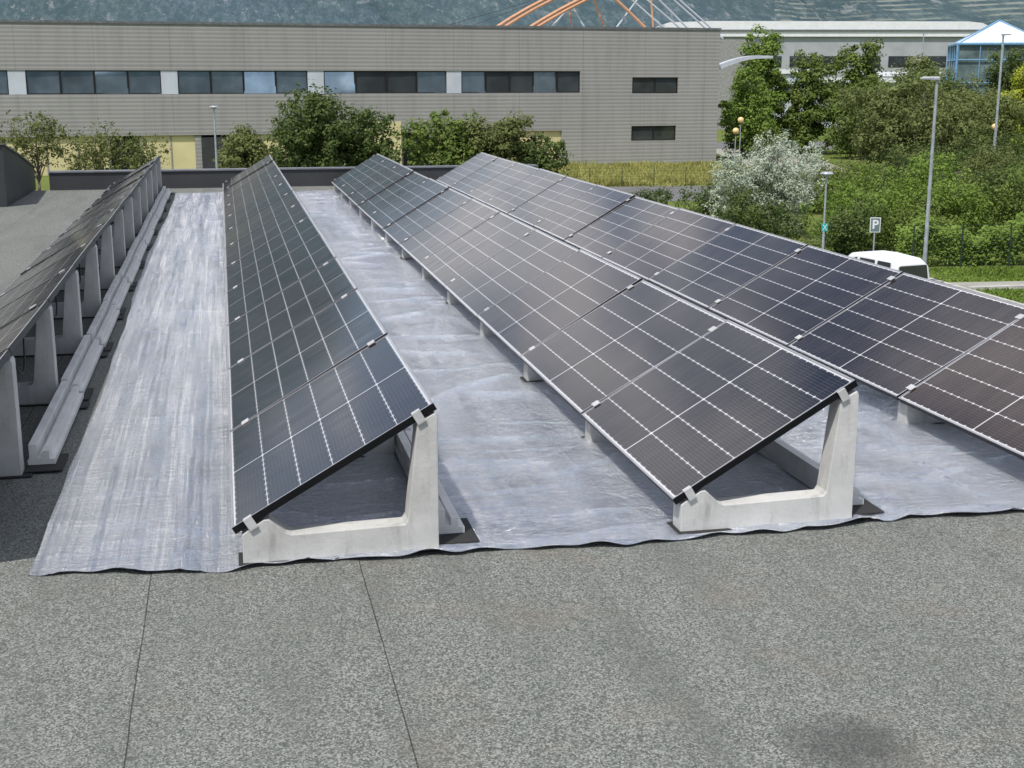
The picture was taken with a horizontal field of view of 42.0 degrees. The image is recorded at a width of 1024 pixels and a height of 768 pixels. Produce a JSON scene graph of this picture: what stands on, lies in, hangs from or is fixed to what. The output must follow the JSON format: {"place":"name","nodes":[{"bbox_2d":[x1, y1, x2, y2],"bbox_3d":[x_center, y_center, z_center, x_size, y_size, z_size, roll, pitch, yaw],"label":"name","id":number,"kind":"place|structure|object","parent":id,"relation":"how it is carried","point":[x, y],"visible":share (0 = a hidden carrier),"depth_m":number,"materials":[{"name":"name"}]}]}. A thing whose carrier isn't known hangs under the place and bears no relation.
{"place":"outdoors","nodes":[
{"label":"outdoors","id":0,"kind":"place"},
{"bbox_2d":[0,19,772,175],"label":"office building","id":1,"kind":"structure","parent":0,"point":[605,95],"depth_m":120.79,"materials":[{"name":"grey metal"}]},
{"bbox_2d":[25,70,60,93],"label":"window","id":2,"kind":"structure","parent":1,"relation":"in","point":[37,81],"depth_m":113.23,"materials":[{"name":"blue glass"}]},
{"bbox_2d":[60,70,94,93],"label":"window","id":3,"kind":"structure","parent":1,"relation":"in","point":[72,81],"depth_m":114.04,"materials":[{"name":"blue glass"}]},
{"bbox_2d":[0,0,1023,29],"bbox_3d":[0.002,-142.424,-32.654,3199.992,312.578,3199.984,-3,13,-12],"label":"hills","id":4,"kind":"structure","parent":0,"point":[612,12],"depth_m":969.97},
{"bbox_2d":[35,124,1023,303],"bbox_3d":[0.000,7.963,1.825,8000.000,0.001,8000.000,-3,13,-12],"label":"ground","id":5,"kind":"structure","parent":0,"point":[45,183],"depth_m":80.33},
{"bbox_2d":[0,110,78,189],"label":"tree","id":6,"kind":"object","parent":5,"relation":"on","point":[41,153],"visible":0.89,"depth_m":93.15,"materials":[{"name":"green plant"}]},
{"bbox_2d":[61,118,126,169],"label":"tree","id":7,"kind":"object","parent":5,"relation":"on","point":[100,154],"visible":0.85,"depth_m":93.50,"materials":[{"name":"green plant"}]},
{"bbox_2d":[112,131,170,169],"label":"tree","id":8,"kind":"object","parent":5,"relation":"on","point":[140,158],"visible":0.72,"depth_m":93.25,"materials":[{"name":"green plant"}]},
{"bbox_2d":[212,122,284,167],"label":"tree","id":9,"kind":"object","parent":5,"relation":"on","point":[242,151],"visible":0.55,"depth_m":92.55,"materials":[{"name":"green plant"}]},
{"bbox_2d":[262,79,360,167],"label":"tree","id":10,"kind":"object","parent":5,"relation":"on","point":[308,140],"visible":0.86,"depth_m":91.38,"materials":[{"name":"green plant"}]},
{"bbox_2d":[332,105,403,166],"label":"tree","id":11,"kind":"object","parent":5,"relation":"on","point":[362,149],"visible":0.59,"depth_m":93.25,"materials":[{"name":"green plant"}]},
{"bbox_2d":[393,108,489,165],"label":"tree","id":12,"kind":"object","parent":5,"relation":"on","point":[444,148],"visible":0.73,"depth_m":93.02,"materials":[{"name":"green plant"}]},
{"bbox_2d":[447,107,537,167],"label":"tree","id":13,"kind":"object","parent":5,"relation":"on","point":[511,146],"visible":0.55,"depth_m":92.72,"materials":[{"name":"green plant"}]},
{"bbox_2d":[0,143,1023,767],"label":"flat roof building","id":14,"kind":"structure","parent":5,"relation":"on","point":[876,643],"depth_m":5.22,"materials":[{"name":"concrete"}]},
{"bbox_2d":[0,355,33,478],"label":"concrete support","id":15,"kind":"object","parent":14,"relation":"on","point":[11,458],"visible":0.92,"depth_m":7.38,"materials":[{"name":"concrete"}]},
{"bbox_2d":[0,299,49,353],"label":"solar panel","id":16,"kind":"object","parent":15,"relation":"on","point":[14,332],"visible":1,"depth_m":8.27,"materials":[{"name":"black glass"}]},
{"bbox_2d":[17,304,58,406],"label":"concrete support","id":17,"kind":"object","parent":14,"relation":"on","point":[41,389],"visible":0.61,"depth_m":9.04,"materials":[{"name":"concrete"}]},
{"bbox_2d":[0,264,75,327],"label":"solar panel","id":18,"kind":"object","parent":17,"relation":"on","point":[49,289],"visible":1,"depth_m":9.83,"materials":[{"name":"black glass"}]},
{"bbox_2d":[12,269,82,357],"bbox_3d":[-3.902,-0.567,10.651,0.980,0.685,0.180,-3,13,-12],"label":"concrete support","id":19,"kind":"object","parent":14,"relation":"on","point":[68,341],"visible":0.6,"depth_m":10.68,"materials":[{"name":"concrete"}]},
{"bbox_2d":[0,244,100,318],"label":"concrete support","id":20,"kind":"object","parent":14,"relation":"on","point":[90,304],"visible":0.38,"depth_m":12.34,"materials":[{"name":"concrete"}]},
{"bbox_2d":[0,239,94,307],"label":"solar panel","id":21,"kind":"object","parent":20,"relation":"on","point":[75,257],"visible":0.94,"depth_m":11.49,"materials":[{"name":"black glass"}]},
{"bbox_2d":[0,220,109,294],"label":"solar panel","id":22,"kind":"object","parent":20,"relation":"on","point":[96,233],"visible":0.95,"depth_m":13.10,"materials":[{"name":"black glass"}]},
{"bbox_2d":[24,381,89,472],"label":"ballast beam","id":23,"kind":"structure","parent":14,"relation":"on","point":[47,441],"depth_m":8.05,"materials":[{"name":"grey concrete"}]},
{"bbox_2d":[26,224,114,290],"bbox_3d":[-4.628,-1.326,13.965,0.980,0.685,0.180,-3,13,-12],"label":"concrete support","id":24,"kind":"object","parent":14,"relation":"on","point":[107,273],"visible":0.31,"depth_m":13.99,"materials":[{"name":"concrete"}]},
{"bbox_2d":[20,205,121,274],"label":"solar panel","id":25,"kind":"object","parent":24,"relation":"on","point":[110,216],"visible":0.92,"depth_m":14.72,"materials":[{"name":"black glass"}]},
{"bbox_2d":[61,335,108,399],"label":"ballast beam","id":26,"kind":"structure","parent":14,"relation":"on","point":[83,364],"depth_m":9.91,"materials":[{"name":"grey concrete"}]},
{"bbox_2d":[86,301,123,350],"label":"ballast beam","id":27,"kind":"structure","parent":14,"relation":"on","point":[103,323],"depth_m":11.55,"materials":[{"name":"grey concrete"}]},
{"bbox_2d":[28,190,1023,575],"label":"foil sheet","id":28,"kind":"object","parent":14,"relation":"on","point":[520,466],"visible":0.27,"depth_m":7.84,"materials":[{"name":"metal"}]},
{"bbox_2d":[241,340,394,457],"bbox_3d":[-1.130,0.095,7.764,0.980,0.685,0.180,-3,13,-12],"label":"concrete support","id":29,"kind":"object","parent":28,"relation":"on","point":[387,446],"visible":0.18,"depth_m":7.84,"materials":[{"name":"concrete"}]},
{"bbox_2d":[227,288,387,431],"bbox_3d":[-1.353,-0.186,8.561,1.075,0.035,1.722,-32,17,-4],"label":"solar panel","id":30,"kind":"object","parent":29,"relation":"on","point":[328,338],"visible":0.92,"depth_m":8.44,"materials":[{"name":"black glass"}]},
{"bbox_2d":[229,334,436,533],"bbox_3d":[-0.988,0.196,6.905,1.075,0.035,1.722,-32,17,-4],"label":"solar panel","id":31,"kind":"object","parent":29,"relation":"on","point":[291,446],"visible":1,"depth_m":6.70,"materials":[{"name":"black glass"}]},
{"bbox_2d":[238,408,450,567],"bbox_3d":[-0.780,0.456,6.170,0.980,0.693,0.180,-3,13,-12],"label":"concrete support","id":32,"kind":"object","parent":28,"relation":"on","point":[269,537],"visible":0.83,"depth_m":6.17,"materials":[{"name":"grey concrete"}]},
{"bbox_2d":[359,173,408,216],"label":"concrete support","id":33,"kind":"object","parent":28,"relation":"on","point":[362,214],"visible":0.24,"depth_m":21.37,"materials":[{"name":"concrete"}]},
{"bbox_2d":[348,164,413,205],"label":"solar panel","id":34,"kind":"object","parent":33,"relation":"on","point":[392,176],"visible":0.96,"depth_m":22.16,"materials":[{"name":"black glass"}]},
{"bbox_2d":[357,171,428,217],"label":"solar panel","id":35,"kind":"object","parent":33,"relation":"on","point":[389,194],"visible":0.91,"depth_m":20.57,"materials":[{"name":"black glass"}]},
{"bbox_2d":[385,190,443,241],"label":"concrete support","id":36,"kind":"object","parent":28,"relation":"on","point":[388,238],"visible":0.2,"depth_m":18.05,"materials":[{"name":"concrete"}]},
{"bbox_2d":[369,178,448,228],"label":"solar panel","id":37,"kind":"object","parent":36,"relation":"on","point":[408,202],"visible":0.98,"depth_m":18.85,"materials":[{"name":"black glass"}]},
{"bbox_2d":[400,202,466,258],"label":"concrete support","id":38,"kind":"object","parent":28,"relation":"on","point":[405,255],"visible":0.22,"depth_m":16.40,"materials":[{"name":"concrete"}]},
{"bbox_2d":[382,188,471,244],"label":"solar panel","id":39,"kind":"object","parent":38,"relation":"on","point":[425,215],"visible":0.95,"depth_m":17.22,"materials":[{"name":"black glass"}]},
{"bbox_2d":[394,430,479,544],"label":"ballast beam","id":40,"kind":"structure","parent":28,"relation":"on","point":[454,528],"depth_m":6.54,"materials":[{"name":"grey concrete"}]},
{"bbox_2d":[422,215,493,278],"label":"concrete support","id":41,"kind":"object","parent":28,"relation":"on","point":[426,274],"visible":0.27,"depth_m":14.74,"materials":[{"name":"concrete"}]},
{"bbox_2d":[399,198,499,263],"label":"solar panel","id":42,"kind":"object","parent":41,"relation":"on","point":[448,228],"visible":0.95,"depth_m":15.56,"materials":[{"name":"black glass"}]},
{"bbox_2d":[419,212,534,286],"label":"solar panel","id":43,"kind":"object","parent":41,"relation":"on","point":[472,248],"visible":0.92,"depth_m":13.90,"materials":[{"name":"black glass"}]},
{"bbox_2d":[446,233,528,303],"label":"concrete support","id":44,"kind":"object","parent":28,"relation":"on","point":[451,299],"visible":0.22,"depth_m":13.09,"materials":[{"name":"concrete"}]},
{"bbox_2d":[444,229,578,318],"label":"solar panel","id":45,"kind":"object","parent":44,"relation":"on","point":[475,291],"visible":0.85,"depth_m":12.25,"materials":[{"name":"black glass"}]},
{"bbox_2d":[520,284,632,382],"bbox_3d":[0.559,-0.382,9.848,0.980,0.685,0.180,-3,13,-12],"label":"concrete support","id":46,"kind":"object","parent":28,"relation":"on","point":[530,375],"visible":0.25,"depth_m":9.78,"materials":[{"name":"concrete"}]},
{"bbox_2d":[476,249,641,358],"bbox_3d":[0.332,-0.669,10.643,1.075,0.035,1.722,-33,17,-3],"label":"solar panel","id":47,"kind":"object","parent":46,"relation":"on","point":[560,296],"visible":0.97,"depth_m":10.54,"materials":[{"name":"black glass"}]},
{"bbox_2d":[520,280,725,416],"bbox_3d":[0.700,-0.282,8.989,1.075,0.035,1.722,-32,17,-4],"label":"solar panel","id":48,"kind":"object","parent":46,"relation":"on","point":[580,366],"visible":0.91,"depth_m":8.88,"materials":[{"name":"black glass"}]},
{"bbox_2d":[711,248,800,319],"bbox_3d":[2.244,-0.860,11.931,0.980,0.685,0.180,-3,13,-12],"label":"concrete support","id":49,"kind":"object","parent":28,"relation":"on","point":[719,300],"visible":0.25,"depth_m":11.88,"materials":[{"name":"concrete"}]},
{"bbox_2d":[648,224,807,310],"bbox_3d":[2.020,-1.142,12.728,1.075,0.035,1.722,-32,17,-4],"label":"solar panel","id":50,"kind":"object","parent":49,"relation":"on","point":[724,264],"visible":1,"depth_m":12.64,"materials":[{"name":"black glass"}]},
{"bbox_2d":[667,387,864,533],"bbox_3d":[1.271,0.358,6.598,0.980,0.693,0.180,-3,13,-12],"label":"concrete support","id":51,"kind":"object","parent":28,"relation":"on","point":[827,497],"visible":0.79,"depth_m":6.61,"materials":[{"name":"concrete"}]},
{"bbox_2d":[581,320,857,504],"bbox_3d":[1.060,0.096,7.332,1.075,0.035,1.722,-33,17,-3],"label":"solar panel","id":52,"kind":"object","parent":51,"relation":"on","point":[709,406],"visible":1,"depth_m":7.15,"materials":[{"name":"black glass"}]},
{"bbox_2d":[758,438,883,514],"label":"ballast beam","id":53,"kind":"structure","parent":28,"relation":"on","point":[797,464],"depth_m":7.33,"materials":[{"name":"grey concrete"}]},
{"bbox_2d":[795,276,895,339],"bbox_3d":[2.608,-0.480,10.275,0.980,0.685,0.180,-3,13,-12],"label":"concrete support","id":54,"kind":"object","parent":28,"relation":"on","point":[890,278],"visible":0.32,"depth_m":10.23,"materials":[{"name":"concrete"}]},
{"bbox_2d":[708,245,902,347],"bbox_3d":[2.386,-0.757,11.073,1.075,0.035,1.722,-32,17,-4],"label":"solar panel","id":55,"kind":"object","parent":54,"relation":"on","point":[801,292],"visible":0.98,"depth_m":10.97,"materials":[{"name":"black glass"}]},
{"bbox_2d":[893,314,1023,423],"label":"concrete support","id":56,"kind":"object","parent":28,"relation":"on","point":[907,414],"visible":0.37,"depth_m":8.55,"materials":[{"name":"concrete"}]},
{"bbox_2d":[788,273,1023,400],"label":"solar panel","id":57,"kind":"object","parent":56,"relation":"on","point":[894,338],"visible":0.98,"depth_m":9.31,"materials":[{"name":"black glass"}]},
{"bbox_2d":[898,318,1023,459],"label":"solar panel","id":58,"kind":"object","parent":56,"relation":"on","point":[977,391],"visible":1,"depth_m":8.11,"materials":[{"name":"black glass"}]},
{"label":"concrete support","id":59,"kind":"object","parent":28,"relation":"on","visible":0},
{"bbox_2d":[225,233,336,325],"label":"solar panel","id":60,"kind":"object","parent":59,"relation":"on","point":[279,275],"visible":0.9,"depth_m":11.79,"materials":[{"name":"black glass"}]},
{"bbox_2d":[226,257,356,368],"bbox_3d":[-1.717,-0.567,10.218,1.075,0.035,1.722,-33,17,-3],"label":"solar panel","id":61,"kind":"object","parent":59,"relation":"on","point":[292,306],"visible":0.9,"depth_m":10.12,"materials":[{"name":"black glass"}]},
{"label":"concrete support","id":62,"kind":"object","parent":28,"relation":"on","visible":0},
{"bbox_2d":[224,190,300,248],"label":"solar panel","id":63,"kind":"object","parent":62,"relation":"on","point":[255,221],"visible":0.89,"depth_m":16.80,"materials":[{"name":"black glass"}]},
{"bbox_2d":[224,202,310,267],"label":"solar panel","id":64,"kind":"object","parent":62,"relation":"on","point":[265,233],"visible":0.86,"depth_m":15.14,"materials":[{"name":"black glass"}]},
{"bbox_2d":[515,131,573,175],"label":"tree","id":65,"kind":"object","parent":5,"relation":"on","point":[543,159],"visible":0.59,"depth_m":93.55,"materials":[{"name":"green plant"}]},
{"bbox_2d":[449,0,753,129],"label":"mast roof structure","id":66,"kind":"object","parent":5,"relation":"on","point":[729,48],"visible":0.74,"depth_m":215.69,"materials":[{"name":"orange metal"}]},
{"bbox_2d":[709,182,778,227],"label":"bush","id":67,"kind":"object","parent":5,"relation":"on","point":[727,214],"visible":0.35,"depth_m":68.80,"materials":[{"name":"green plant"}]},
{"bbox_2d":[717,68,779,158],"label":"tree","id":68,"kind":"object","parent":5,"relation":"on","point":[745,109],"visible":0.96,"depth_m":137.40,"materials":[{"name":"green plant"}]},
{"bbox_2d":[720,24,790,153],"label":"tree","id":69,"kind":"object","parent":5,"relation":"on","point":[776,80],"visible":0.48,"depth_m":145.30,"materials":[{"name":"green plant"}]},
{"bbox_2d":[703,128,828,233],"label":"silver shrub","id":70,"kind":"object","parent":5,"relation":"on","point":[762,171],"visible":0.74,"depth_m":69.82,"materials":[{"name":"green plant"}]},
{"bbox_2d":[731,199,815,246],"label":"bush","id":71,"kind":"object","parent":5,"relation":"on","point":[771,226],"visible":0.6,"depth_m":64.20,"materials":[{"name":"green plant"}]},
{"bbox_2d":[777,49,842,153],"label":"tree","id":72,"kind":"object","parent":5,"relation":"on","point":[806,99],"visible":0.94,"depth_m":145.51,"materials":[{"name":"green plant"}]},
{"bbox_2d":[811,194,890,254],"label":"bush","id":73,"kind":"object","parent":5,"relation":"on","point":[841,240],"visible":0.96,"depth_m":62.48,"materials":[{"name":"green plant"}]},
{"bbox_2d":[824,37,886,153],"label":"tree","id":74,"kind":"object","parent":5,"relation":"on","point":[852,76],"visible":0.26,"depth_m":145.16,"materials":[{"name":"green plant"}]},
{"bbox_2d":[798,178,913,249],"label":"bush","id":75,"kind":"object","parent":5,"relation":"on","point":[840,199],"visible":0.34,"depth_m":65.50,"materials":[{"name":"green plant"}]},
{"bbox_2d":[825,74,898,159],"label":"tree","id":76,"kind":"object","parent":5,"relation":"on","point":[870,79],"visible":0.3,"depth_m":136.14,"materials":[{"name":"green plant"}]},
{"bbox_2d":[812,160,920,235],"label":"bush","id":77,"kind":"object","parent":5,"relation":"on","point":[873,184],"visible":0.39,"depth_m":70.05,"materials":[{"name":"green plant"}]},
{"bbox_2d":[820,69,995,178],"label":"tree","id":78,"kind":"object","parent":5,"relation":"on","point":[903,122],"visible":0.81,"depth_m":103.46,"materials":[{"name":"green plant"}]},
{"bbox_2d":[863,140,959,200],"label":"bush","id":79,"kind":"object","parent":5,"relation":"on","point":[902,163],"visible":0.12,"depth_m":82.42,"materials":[{"name":"green plant"}]},
{"bbox_2d":[870,187,961,253],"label":"bush","id":80,"kind":"object","parent":5,"relation":"on","point":[902,220],"visible":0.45,"depth_m":63.61,"materials":[{"name":"green plant"}]},
{"bbox_2d":[886,150,973,219],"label":"bush","id":81,"kind":"object","parent":5,"relation":"on","point":[923,165],"visible":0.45,"depth_m":72.92,"materials":[{"name":"green plant"}]},
{"bbox_2d":[912,175,998,246],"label":"bush","id":82,"kind":"object","parent":5,"relation":"on","point":[952,206],"visible":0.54,"depth_m":65.05,"materials":[{"name":"green plant"}]},
{"bbox_2d":[894,211,1023,266],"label":"hedge","id":83,"kind":"object","parent":5,"relation":"on","point":[1000,234],"visible":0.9,"depth_m":59.32,"materials":[{"name":"green plant"}]},
{"bbox_2d":[943,127,1023,170],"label":"bush","id":84,"kind":"object","parent":5,"relation":"on","point":[1017,148],"visible":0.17,"depth_m":92.03,"materials":[{"name":"green plant"}]},
{"bbox_2d":[945,90,1023,165],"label":"tree","id":85,"kind":"object","parent":5,"relation":"on","point":[1008,124],"visible":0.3,"depth_m":111.77,"materials":[{"name":"green plant"}]},
{"bbox_2d":[957,142,1023,204],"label":"bush","id":86,"kind":"object","parent":5,"relation":"on","point":[984,159],"visible":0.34,"depth_m":85.30,"materials":[{"name":"green plant"}]},
{"bbox_2d":[973,45,1023,96],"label":"tree","id":87,"kind":"object","parent":5,"relation":"on","point":[1015,61],"visible":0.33,"depth_m":191.74,"materials":[{"name":"green plant"}]},
{"bbox_2d":[983,162,1023,247],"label":"bush","id":88,"kind":"object","parent":5,"relation":"on","point":[1008,202],"visible":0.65,"depth_m":65.35,"materials":[{"name":"green plant"}]},
{"bbox_2d":[552,158,798,186],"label":"tall grass","id":89,"kind":"structure","parent":0,"point":[618,174],"depth_m":112.13,"materials":[{"name":"plant"}]},
{"bbox_2d":[657,21,987,77],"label":"warehouse","id":90,"kind":"structure","parent":0,"point":[902,40],"depth_m":289.79,"materials":[{"name":"white paint"}]},
{"bbox_2d":[929,265,1023,281],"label":"lawn grass","id":91,"kind":"structure","parent":0,"point":[1003,272],"depth_m":56.94,"materials":[{"name":"green plant"}]},
{"bbox_2d":[946,20,1023,100],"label":"glass pavilion","id":92,"kind":"structure","parent":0,"point":[969,54],"depth_m":208.77,"materials":[{"name":"blue paint"}]},
{"label":"parking area","id":93,"kind":"structure","parent":0,"visible":0},
{"bbox_2d":[847,250,929,279],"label":"parked van","id":94,"kind":"object","parent":93,"relation":"on","point":[911,265],"visible":0.16,"depth_m":48.13,"materials":[{"name":"white paint"}]},
{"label":"concrete support","id":95,"kind":"object","parent":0,"visible":0},
{"bbox_2d":[225,216,320,292],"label":"solar panel","id":96,"kind":"object","parent":95,"relation":"on","point":[265,255],"visible":0.84,"depth_m":13.50,"materials":[{"name":"black glass"}]},
{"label":"concrete support","id":97,"kind":"object","parent":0,"visible":0},
{"bbox_2d":[223,180,292,232],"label":"solar panel","id":98,"kind":"object","parent":97,"relation":"on","point":[257,205],"visible":0.9,"depth_m":18.46,"materials":[{"name":"black glass"}]},
{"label":"concrete support","id":99,"kind":"object","parent":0,"visible":0},
{"bbox_2d":[564,196,678,258],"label":"solar panel","id":100,"kind":"object","parent":99,"relation":"on","point":[617,227],"visible":0.93,"depth_m":16.00,"materials":[{"name":"black glass"}]},
{"bbox_2d":[602,208,735,281],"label":"solar panel","id":101,"kind":"object","parent":99,"relation":"on","point":[662,244],"visible":0.92,"depth_m":14.32,"materials":[{"name":"black glass"}]},
{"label":"concrete support","id":102,"kind":"object","parent":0,"visible":0},
{"bbox_2d":[533,185,634,241],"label":"solar panel","id":103,"kind":"object","parent":102,"relation":"on","point":[583,210],"visible":1,"depth_m":17.62,"materials":[{"name":"black glass"}]},
{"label":"concrete support","id":104,"kind":"object","parent":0,"visible":0},
{"bbox_2d":[485,168,566,214],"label":"solar panel","id":105,"kind":"object","parent":104,"relation":"on","point":[524,190],"visible":1,"depth_m":20.95,"materials":[{"name":"black glass"}]},
{"bbox_2d":[508,176,596,227],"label":"solar panel","id":106,"kind":"object","parent":104,"relation":"on","point":[549,201],"visible":0.96,"depth_m":19.31,"materials":[{"name":"black glass"}]},
{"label":"concrete support","id":107,"kind":"object","parent":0,"visible":0},
{"bbox_2d":[451,157,517,195],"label":"solar panel","id":108,"kind":"object","parent":107,"relation":"on","point":[480,176],"visible":0.98,"depth_m":24.31,"materials":[{"name":"black glass"}]},
{"bbox_2d":[467,163,538,203],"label":"solar panel","id":109,"kind":"object","parent":107,"relation":"on","point":[495,186],"visible":0.93,"depth_m":22.65,"materials":[{"name":"black glass"}]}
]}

